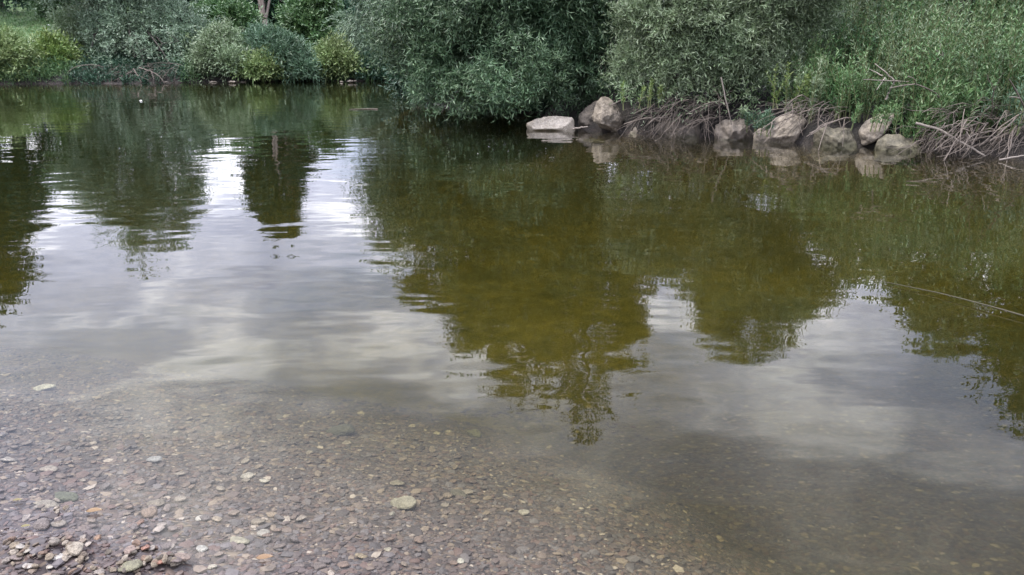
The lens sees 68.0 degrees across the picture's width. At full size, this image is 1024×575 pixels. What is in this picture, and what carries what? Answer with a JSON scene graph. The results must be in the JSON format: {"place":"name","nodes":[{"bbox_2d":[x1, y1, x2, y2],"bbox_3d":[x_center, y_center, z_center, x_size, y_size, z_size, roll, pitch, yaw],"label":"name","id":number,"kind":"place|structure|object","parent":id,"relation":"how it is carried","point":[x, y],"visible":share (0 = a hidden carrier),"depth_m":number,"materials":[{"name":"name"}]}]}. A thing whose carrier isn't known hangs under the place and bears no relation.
{"place":"outdoors","nodes":[
{"label":"outdoors","id":0,"kind":"place"},
{"bbox_2d":[0,346,934,574],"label":"gravel","id":1,"kind":"structure","parent":0,"point":[462,552],"depth_m":3.30,"materials":[{"name":"gravel"}]},
{"bbox_2d":[0,1,1023,574],"bbox_3d":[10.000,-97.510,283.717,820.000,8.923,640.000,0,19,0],"label":"ground","id":2,"kind":"structure","parent":0,"point":[636,281],"depth_m":7.07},
{"bbox_2d":[0,0,42,15],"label":"leafy tree","id":3,"kind":"object","parent":2,"relation":"on","point":[15,5],"visible":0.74,"depth_m":37.61,"materials":[{"name":"green plant"}]},
{"bbox_2d":[0,22,54,81],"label":"riverside bush","id":4,"kind":"object","parent":2,"relation":"on","point":[13,46],"visible":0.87,"depth_m":24.48,"materials":[{"name":"green plant"}]},
{"bbox_2d":[33,518,49,529],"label":"stone","id":5,"kind":"object","parent":2,"relation":"on","point":[42,524],"visible":1,"depth_m":2.59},
{"bbox_2d":[33,384,55,390],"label":"stone","id":6,"kind":"object","parent":2,"relation":"on","point":[42,387],"visible":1,"depth_m":4.14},
{"bbox_2d":[37,500,59,508],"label":"stone","id":7,"kind":"object","parent":2,"relation":"on","point":[49,503],"visible":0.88,"depth_m":2.76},
{"bbox_2d":[39,465,57,470],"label":"stone","id":8,"kind":"object","parent":2,"relation":"on","point":[50,467],"visible":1,"depth_m":3.05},
{"bbox_2d":[24,0,81,18],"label":"leafy tree","id":9,"kind":"object","parent":2,"relation":"on","point":[39,9],"visible":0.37,"depth_m":34.90,"materials":[{"name":"green plant"}]},
{"bbox_2d":[26,25,87,73],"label":"riverside bush","id":10,"kind":"object","parent":2,"relation":"on","point":[53,44],"visible":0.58,"depth_m":25.28,"materials":[{"name":"green plant"}]},
{"bbox_2d":[50,519,66,526],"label":"stone","id":11,"kind":"object","parent":2,"relation":"on","point":[62,522],"visible":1,"depth_m":2.61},
{"bbox_2d":[55,491,77,502],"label":"stone","id":12,"kind":"object","parent":2,"relation":"on","point":[63,496],"visible":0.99,"depth_m":2.81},
{"bbox_2d":[35,0,103,54],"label":"willow bush","id":13,"kind":"object","parent":2,"relation":"on","point":[61,20],"visible":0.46,"depth_m":27.38,"materials":[{"name":"green plant"}]},
{"bbox_2d":[65,541,83,555],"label":"stone","id":14,"kind":"object","parent":2,"relation":"on","point":[76,549],"visible":0.99,"depth_m":2.39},
{"bbox_2d":[68,59,181,83],"bbox_3d":[-12.784,-7.123,25.063,3.762,1.122,1.432,1,19,3],"label":"driftwood heap","id":15,"kind":"object","parent":2,"relation":"on","point":[135,70],"visible":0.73,"depth_m":24.88,"materials":[{"name":"brown wood"}]},
{"bbox_2d":[59,49,194,83],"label":"creepers","id":16,"kind":"object","parent":2,"relation":"on","point":[124,68],"visible":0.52,"depth_m":25.21,"materials":[{"name":"green plant"}]},
{"bbox_2d":[32,0,227,75],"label":"willow tree","id":17,"kind":"object","parent":2,"relation":"on","point":[119,30],"visible":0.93,"depth_m":25.92,"materials":[{"name":"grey plant"}]},
{"bbox_2d":[117,559,142,571],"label":"stone","id":18,"kind":"object","parent":2,"relation":"on","point":[131,565],"visible":0.99,"depth_m":2.33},
{"bbox_2d":[141,506,157,517],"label":"stone","id":19,"kind":"object","parent":2,"relation":"on","point":[151,512],"visible":0.99,"depth_m":2.72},
{"bbox_2d":[147,499,164,506],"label":"stone","id":20,"kind":"object","parent":2,"relation":"on","point":[159,502],"visible":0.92,"depth_m":2.83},
{"bbox_2d":[0,0,345,52],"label":"grass","id":21,"kind":"structure","parent":2,"relation":"on","point":[16,25],"depth_m":34.33,"materials":[{"name":"green plant"}]},
{"bbox_2d":[174,552,190,561],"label":"stone","id":22,"kind":"object","parent":2,"relation":"on","point":[185,556],"visible":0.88,"depth_m":2.40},
{"bbox_2d":[162,0,205,28],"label":"leafy tree","id":23,"kind":"object","parent":2,"relation":"on","point":[178,10],"visible":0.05,"depth_m":33.23,"materials":[{"name":"green plant"}]},
{"bbox_2d":[0,37,385,79],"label":"bank weeds","id":24,"kind":"object","parent":2,"relation":"on","point":[182,46],"visible":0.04,"depth_m":26.12,"materials":[{"name":"green plant"}]},
{"bbox_2d":[0,52,389,83],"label":"bank grass","id":25,"kind":"structure","parent":2,"relation":"on","point":[31,77],"depth_m":24.78,"materials":[{"name":"green plant"}]},
{"bbox_2d":[179,14,254,81],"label":"willow bush","id":26,"kind":"object","parent":2,"relation":"on","point":[220,43],"visible":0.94,"depth_m":25.32,"materials":[{"name":"green plant"}]},
{"bbox_2d":[184,0,267,46],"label":"leafy tree","id":27,"kind":"object","parent":2,"relation":"on","point":[239,11],"visible":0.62,"depth_m":29.68,"materials":[{"name":"green plant"}]},
{"bbox_2d":[230,536,249,543],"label":"stone","id":28,"kind":"object","parent":2,"relation":"on","point":[238,539],"visible":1,"depth_m":2.61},
{"bbox_2d":[243,0,286,25],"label":"leafy tree","id":29,"kind":"object","parent":2,"relation":"on","point":[268,6],"visible":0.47,"depth_m":34.76,"materials":[{"name":"green plant"}]},
{"bbox_2d":[228,44,302,82],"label":"riverside bush","id":30,"kind":"object","parent":2,"relation":"on","point":[257,66],"visible":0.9,"depth_m":25.11,"materials":[{"name":"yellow plant"}]},
{"bbox_2d":[239,17,331,82],"bbox_3d":[-7.698,-8.049,25.795,3.498,2.244,2.243,7,20,21],"label":"riverside bush","id":31,"kind":"object","parent":2,"relation":"on","point":[296,55],"visible":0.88,"depth_m":25.34,"materials":[{"name":"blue plant"}]},
{"bbox_2d":[272,0,350,46],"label":"leafy tree","id":32,"kind":"object","parent":2,"relation":"on","point":[306,18],"visible":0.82,"depth_m":31.08,"materials":[{"name":"green plant"}]},
{"bbox_2d":[314,562,326,569],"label":"pebble","id":33,"kind":"object","parent":2,"relation":"on","point":[319,565],"visible":1,"depth_m":2.48,"materials":[{"name":"stone"}]},
{"bbox_2d":[325,424,354,435],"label":"stone","id":34,"kind":"object","parent":2,"relation":"on","point":[344,429],"visible":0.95,"depth_m":3.97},
{"bbox_2d":[310,29,370,80],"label":"riverside bush","id":35,"kind":"object","parent":2,"relation":"on","point":[335,52],"visible":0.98,"depth_m":25.66,"materials":[{"name":"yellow plant"}]},
{"bbox_2d":[338,0,379,23],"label":"leafy tree","id":36,"kind":"object","parent":2,"relation":"on","point":[347,5],"visible":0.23,"depth_m":37.11,"materials":[{"name":"green plant"}]},
{"bbox_2d":[346,46,392,80],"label":"riverside bush","id":37,"kind":"object","parent":2,"relation":"on","point":[365,62],"visible":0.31,"depth_m":25.96,"materials":[{"name":"green plant"}]},
{"bbox_2d":[317,0,425,77],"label":"willow tree","id":38,"kind":"object","parent":2,"relation":"on","point":[352,34],"visible":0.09,"depth_m":26.56,"materials":[{"name":"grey plant"}]},
{"bbox_2d":[390,495,416,509],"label":"stone","id":39,"kind":"object","parent":2,"relation":"on","point":[404,502],"visible":1,"depth_m":3.04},
{"bbox_2d":[450,489,466,497],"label":"stone","id":40,"kind":"object","parent":2,"relation":"on","point":[454,492],"visible":1,"depth_m":3.25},
{"bbox_2d":[466,429,480,437],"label":"stone","id":41,"kind":"object","parent":2,"relation":"on","point":[475,433],"visible":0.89,"depth_m":4.51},
{"bbox_2d":[378,55,609,113],"bbox_3d":[-0.420,-4.469,16.402,6.055,1.342,1.832,10,21,28],"label":"shaded bush","id":42,"kind":"object","parent":2,"relation":"on","point":[396,86],"visible":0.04,"depth_m":17.14,"materials":[{"name":"green plant"}]},
{"bbox_2d":[357,0,669,125],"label":"willow tree","id":43,"kind":"object","parent":2,"relation":"on","point":[524,47],"visible":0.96,"depth_m":13.23,"materials":[{"name":"green plant"}]},
{"bbox_2d":[526,116,574,134],"bbox_3d":[0.671,-2.791,13.145,0.852,0.355,0.480,0,19,0],"label":"boulder","id":44,"kind":"object","parent":2,"relation":"on","point":[559,123],"visible":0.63,"depth_m":13.01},
{"bbox_2d":[578,101,596,126],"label":"boulder","id":45,"kind":"object","parent":2,"relation":"on","point":[585,116],"visible":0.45,"depth_m":13.14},
{"bbox_2d":[592,96,623,131],"bbox_3d":[1.601,-2.893,12.752,0.481,0.605,0.441,-12,22,-32],"label":"boulder","id":46,"kind":"object","parent":2,"relation":"on","point":[606,115],"visible":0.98,"depth_m":12.62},
{"bbox_2d":[619,77,664,109],"bbox_3d":[2.010,-3.006,11.733,0.939,0.474,0.255,-10,21,-27],"label":"sapling","id":47,"kind":"object","parent":2,"relation":"on","point":[660,88],"visible":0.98,"depth_m":11.78,"materials":[{"name":"green plant"}]},
{"bbox_2d":[655,118,699,144],"bbox_3d":[2.790,-2.560,12.535,0.806,0.487,0.582,12,22,32],"label":"boulder","id":48,"kind":"object","parent":2,"relation":"on","point":[691,133],"visible":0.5,"depth_m":12.32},
{"bbox_2d":[614,75,743,144],"bbox_3d":[2.704,-2.833,12.020,2.202,1.128,1.409,0,19,0],"label":"driftwood heap","id":49,"kind":"object","parent":2,"relation":"on","point":[693,103],"visible":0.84,"depth_m":12.04,"materials":[{"name":"brown wood"}]},
{"bbox_2d":[714,118,753,149],"bbox_3d":[3.478,-2.411,12.038,0.558,0.541,0.588,17,25,41],"label":"boulder","id":50,"kind":"object","parent":2,"relation":"on","point":[732,131],"visible":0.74,"depth_m":11.87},
{"bbox_2d":[595,0,875,125],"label":"willow bush","id":51,"kind":"object","parent":2,"relation":"on","point":[730,40],"visible":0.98,"depth_m":11.93,"materials":[{"name":"green plant"}]},
{"bbox_2d":[753,113,805,149],"bbox_3d":[4.159,-2.399,11.746,0.655,0.585,0.634,13,22,33],"label":"boulder","id":52,"kind":"object","parent":2,"relation":"on","point":[763,137],"visible":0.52,"depth_m":11.55,"materials":[{"name":"stone"}]},
{"bbox_2d":[739,107,775,136],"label":"leafy plant","id":53,"kind":"object","parent":52,"relation":"on","point":[761,123],"visible":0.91,"depth_m":11.51,"materials":[{"name":"green plant"}]},
{"bbox_2d":[765,62,811,108],"bbox_3d":[4.209,-3.074,11.567,0.728,0.712,0.518,6,19,17],"label":"sapling","id":54,"kind":"object","parent":2,"relation":"on","point":[800,88],"visible":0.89,"depth_m":11.59,"materials":[{"name":"green plant"}]},
{"bbox_2d":[741,94,852,149],"bbox_3d":[4.404,-2.473,11.370,1.933,0.800,1.455,0,19,0],"label":"driftwood heap","id":55,"kind":"object","parent":2,"relation":"on","point":[792,112],"visible":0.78,"depth_m":11.21,"materials":[{"name":"brown wood"}]},
{"bbox_2d":[573,19,1023,119],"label":"undergrowth","id":56,"kind":"object","parent":2,"relation":"on","point":[740,83],"visible":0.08,"depth_m":12.71,"materials":[{"name":"green plant"}]},
{"bbox_2d":[783,71,837,116],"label":"tall weed","id":57,"kind":"object","parent":2,"relation":"on","point":[827,91],"visible":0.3,"depth_m":11.60,"materials":[{"name":"green plant"}]},
{"bbox_2d":[785,30,842,98],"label":"tall weed","id":58,"kind":"object","parent":2,"relation":"on","point":[810,47],"visible":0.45,"depth_m":12.00,"materials":[{"name":"green plant"}]},
{"bbox_2d":[778,53,856,123],"bbox_3d":[4.520,-3.024,11.499,0.789,1.011,1.129,-4,19,-13],"label":"tall weed","id":59,"kind":"object","parent":2,"relation":"on","point":[815,81],"visible":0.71,"depth_m":11.48,"materials":[{"name":"green plant"}]},
{"bbox_2d":[791,48,857,109],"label":"tall weed","id":60,"kind":"object","parent":2,"relation":"on","point":[828,69],"visible":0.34,"depth_m":11.61,"materials":[{"name":"green plant"}]},
{"bbox_2d":[780,1,870,73],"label":"tall weed","id":61,"kind":"object","parent":2,"relation":"on","point":[867,13],"visible":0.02,"depth_m":13.35,"materials":[{"name":"green plant"}]},
{"bbox_2d":[813,126,857,154],"bbox_3d":[4.816,-2.140,11.320,0.654,0.521,0.575,0,19,0],"label":"boulder","id":62,"kind":"object","parent":2,"relation":"on","point":[847,140],"visible":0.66,"depth_m":11.16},
{"bbox_2d":[809,70,865,116],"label":"tall weed","id":63,"kind":"object","parent":2,"relation":"on","point":[835,92],"visible":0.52,"depth_m":11.41,"materials":[{"name":"green plant"}]},
{"bbox_2d":[806,45,895,122],"bbox_3d":[5.098,-3.075,11.406,1.232,1.098,0.987,-7,20,-20],"label":"tall weed","id":64,"kind":"object","parent":2,"relation":"on","point":[861,75],"visible":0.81,"depth_m":11.23,"materials":[{"name":"green plant"}]},
{"bbox_2d":[828,0,876,46],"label":"tall weed","id":65,"kind":"object","parent":2,"relation":"on","point":[855,15],"visible":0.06,"depth_m":14.11,"materials":[{"name":"green plant"}]},
{"bbox_2d":[828,68,877,114],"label":"tall weed","id":66,"kind":"object","parent":2,"relation":"on","point":[866,90],"visible":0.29,"depth_m":11.48,"materials":[{"name":"green plant"}]},
{"bbox_2d":[821,14,891,78],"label":"tall weed","id":67,"kind":"object","parent":2,"relation":"on","point":[856,38],"visible":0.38,"depth_m":12.21,"materials":[{"name":"green plant"}]},
{"bbox_2d":[821,8,903,78],"bbox_3d":[5.636,-3.910,12.456,1.129,1.344,1.130,0,19,0],"label":"tall weed","id":68,"kind":"object","parent":2,"relation":"on","point":[859,12],"visible":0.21,"depth_m":12.29,"materials":[{"name":"green plant"}]},
{"bbox_2d":[837,0,887,66],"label":"tall weed","id":69,"kind":"object","parent":2,"relation":"on","point":[859,7],"visible":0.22,"depth_m":12.76,"materials":[{"name":"green plant"}]},
{"bbox_2d":[858,113,893,145],"bbox_3d":[5.344,-2.326,11.145,0.422,0.473,0.394,-15,24,-38],"label":"boulder","id":70,"kind":"object","parent":2,"relation":"on","point":[866,136],"visible":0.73,"depth_m":11.04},
{"bbox_2d":[851,101,901,133],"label":"leafy plant","id":71,"kind":"object","parent":2,"relation":"on","point":[885,116],"visible":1,"depth_m":10.80,"materials":[{"name":"green plant"}]},
{"bbox_2d":[853,78,924,123],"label":"tall weed","id":72,"kind":"object","parent":2,"relation":"on","point":[891,96],"visible":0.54,"depth_m":11.11,"materials":[{"name":"green plant"}]},
{"bbox_2d":[863,64,908,99],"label":"dead branch","id":73,"kind":"object","parent":72,"relation":"on","point":[893,81],"visible":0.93,"depth_m":10.92,"materials":[{"name":"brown wood"}]},
{"bbox_2d":[851,0,932,92],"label":"tall weed","id":74,"kind":"object","parent":2,"relation":"on","point":[903,17],"visible":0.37,"depth_m":11.78,"materials":[{"name":"green plant"}]},
{"bbox_2d":[841,1,943,102],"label":"tall weed","id":75,"kind":"object","parent":2,"relation":"on","point":[870,40],"visible":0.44,"depth_m":11.74,"materials":[{"name":"green plant"}]},
{"bbox_2d":[860,0,926,47],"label":"tall weed","id":76,"kind":"object","parent":2,"relation":"on","point":[899,5],"visible":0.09,"depth_m":13.43,"materials":[{"name":"green plant"}]},
{"bbox_2d":[873,134,924,163],"bbox_3d":[5.595,-1.966,10.901,0.762,0.480,0.521,0,19,0],"label":"boulder","id":77,"kind":"object","parent":2,"relation":"on","point":[893,142],"visible":0.87,"depth_m":10.76,"materials":[{"name":"stone"}]},
{"bbox_2d":[843,0,959,71],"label":"tall weed","id":78,"kind":"object","parent":2,"relation":"on","point":[896,12],"visible":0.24,"depth_m":12.42,"materials":[{"name":"green plant"}]},
{"bbox_2d":[844,0,963,112],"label":"tall weed","id":79,"kind":"object","parent":2,"relation":"on","point":[893,64],"visible":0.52,"depth_m":11.26,"materials":[{"name":"green plant"}]},
{"bbox_2d":[877,0,944,53],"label":"tall weed","id":80,"kind":"object","parent":2,"relation":"on","point":[904,12],"visible":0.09,"depth_m":13.42,"materials":[{"name":"green plant"}]},
{"bbox_2d":[867,0,971,37],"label":"leafy tree","id":81,"kind":"object","parent":2,"relation":"on","point":[960,10],"visible":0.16,"depth_m":13.99,"materials":[{"name":"green plant"}]},
{"bbox_2d":[874,126,966,162],"bbox_3d":[5.844,-2.019,10.734,1.842,0.612,0.990,-15,24,-37],"label":"driftwood heap","id":82,"kind":"object","parent":2,"relation":"on","point":[924,139],"visible":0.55,"depth_m":10.50,"materials":[{"name":"brown wood"}]},
{"bbox_2d":[823,0,1023,32],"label":"leafy bush","id":83,"kind":"object","parent":2,"relation":"on","point":[974,2],"visible":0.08,"depth_m":14.65,"materials":[{"name":"green plant"}]},
{"bbox_2d":[888,96,959,148],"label":"tall weed","id":84,"kind":"object","parent":2,"relation":"on","point":[911,124],"visible":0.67,"depth_m":10.79,"materials":[{"name":"green plant"}]},
{"bbox_2d":[884,0,964,75],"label":"tall weed","id":85,"kind":"object","parent":2,"relation":"on","point":[933,5],"visible":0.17,"depth_m":12.20,"materials":[{"name":"green plant"}]},
{"bbox_2d":[892,0,956,48],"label":"tall weed","id":86,"kind":"object","parent":2,"relation":"on","point":[927,15],"visible":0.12,"depth_m":13.40,"materials":[{"name":"green plant"}]},
{"bbox_2d":[887,33,971,134],"bbox_3d":[5.901,-2.853,10.739,1.012,1.414,1.048,7,20,19],"label":"tall weed","id":87,"kind":"object","parent":2,"relation":"on","point":[920,95],"visible":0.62,"depth_m":10.81,"materials":[{"name":"green plant"}]},
{"bbox_2d":[907,68,977,136],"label":"leafy plant","id":88,"kind":"object","parent":2,"relation":"on","point":[943,100],"visible":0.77,"depth_m":10.48,"materials":[{"name":"green plant"}]},
{"bbox_2d":[920,0,971,55],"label":"tall weed","id":89,"kind":"object","parent":2,"relation":"on","point":[946,14],"visible":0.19,"depth_m":13.09,"materials":[{"name":"green plant"}]},
{"bbox_2d":[891,0,1010,98],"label":"tall weed","id":90,"kind":"object","parent":2,"relation":"on","point":[934,31],"visible":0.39,"depth_m":11.40,"materials":[{"name":"green plant"}]},
{"bbox_2d":[889,72,1023,166],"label":"driftwood heap","id":91,"kind":"object","parent":2,"relation":"on","point":[962,124],"visible":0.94,"depth_m":10.12,"materials":[{"name":"brown wood"}]},
{"bbox_2d":[915,122,984,155],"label":"dead branch","id":92,"kind":"object","parent":91,"relation":"on","point":[944,132],"visible":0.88,"depth_m":10.31,"materials":[{"name":"brown wood"}]},
{"bbox_2d":[959,126,1023,152],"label":"dead branch","id":93,"kind":"object","parent":91,"relation":"on","point":[974,146],"visible":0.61,"depth_m":10.29,"materials":[{"name":"brown wood"}]},
{"bbox_2d":[916,26,1001,127],"bbox_3d":[6.256,-2.980,10.718,0.970,1.398,1.134,0,19,0],"label":"tall weed","id":94,"kind":"object","parent":2,"relation":"on","point":[934,63],"visible":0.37,"depth_m":10.68,"materials":[{"name":"green plant"}]},
{"bbox_2d":[905,0,1014,93],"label":"tall weed","id":95,"kind":"object","parent":2,"relation":"on","point":[950,34],"visible":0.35,"depth_m":11.23,"materials":[{"name":"green plant"}]},
{"bbox_2d":[926,2,1000,77],"bbox_3d":[7.086,-3.892,12.183,0.849,1.302,1.175,0,19,0],"label":"tall weed","id":96,"kind":"object","parent":2,"relation":"on","point":[947,26],"visible":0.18,"depth_m":11.99,"materials":[{"name":"green plant"}]},
{"bbox_2d":[932,83,1016,134],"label":"tall weed","id":97,"kind":"object","parent":2,"relation":"on","point":[972,106],"visible":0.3,"depth_m":10.54,"materials":[{"name":"green plant"}]},
{"bbox_2d":[937,0,1017,56],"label":"tall weed","id":98,"kind":"object","parent":2,"relation":"on","point":[988,7],"visible":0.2,"depth_m":12.88,"materials":[{"name":"green plant"}]},
{"bbox_2d":[943,0,1023,67],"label":"tall weed","id":99,"kind":"object","parent":2,"relation":"on","point":[1002,4],"visible":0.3,"depth_m":11.92,"materials":[{"name":"green plant"}]},
{"bbox_2d":[950,31,1023,134],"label":"tall weed","id":100,"kind":"object","parent":2,"relation":"on","point":[993,81],"visible":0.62,"depth_m":10.34,"materials":[{"name":"green plant"}]},
{"bbox_2d":[955,16,1018,89],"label":"tall weed","id":101,"kind":"object","parent":2,"relation":"on","point":[987,45],"visible":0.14,"depth_m":11.11,"materials":[{"name":"green plant"}]},
{"bbox_2d":[962,25,1022,92],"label":"tall weed","id":102,"kind":"object","parent":2,"relation":"on","point":[973,65],"visible":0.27,"depth_m":11.09,"materials":[{"name":"green plant"}]},
{"bbox_2d":[971,84,1023,130],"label":"tall weed","id":103,"kind":"object","parent":2,"relation":"on","point":[998,96],"visible":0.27,"depth_m":10.45,"materials":[{"name":"green plant"}]},
{"bbox_2d":[976,75,1023,135],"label":"leafy plant","id":104,"kind":"object","parent":2,"relation":"on","point":[1009,108],"visible":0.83,"depth_m":10.12,"materials":[{"name":"green plant"}]},
{"bbox_2d":[979,9,1023,132],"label":"tall weed","id":105,"kind":"object","parent":2,"relation":"on","point":[1017,70],"visible":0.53,"depth_m":10.28,"materials":[{"name":"green plant"}]},
{"bbox_2d":[988,2,1023,86],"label":"tall weed","id":106,"kind":"object","parent":2,"relation":"on","point":[1019,39],"visible":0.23,"depth_m":10.77,"materials":[{"name":"green plant"}]},
{"bbox_2d":[988,0,1023,66],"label":"tall weed","id":107,"kind":"object","parent":2,"relation":"on","point":[1015,7],"visible":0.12,"depth_m":11.83,"materials":[{"name":"green plant"}]},
{"bbox_2d":[992,0,1023,37],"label":"tall weed","id":108,"kind":"object","parent":2,"relation":"on","point":[1012,2],"visible":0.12,"depth_m":12.81,"materials":[{"name":"green plant"}]},
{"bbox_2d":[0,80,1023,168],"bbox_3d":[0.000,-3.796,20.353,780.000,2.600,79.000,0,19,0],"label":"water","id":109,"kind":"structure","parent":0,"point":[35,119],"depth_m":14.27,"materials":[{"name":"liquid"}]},
{"bbox_2d":[882,281,1023,316],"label":"stick","id":110,"kind":"object","parent":109,"relation":"on","point":[965,299],"visible":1,"depth_m":4.70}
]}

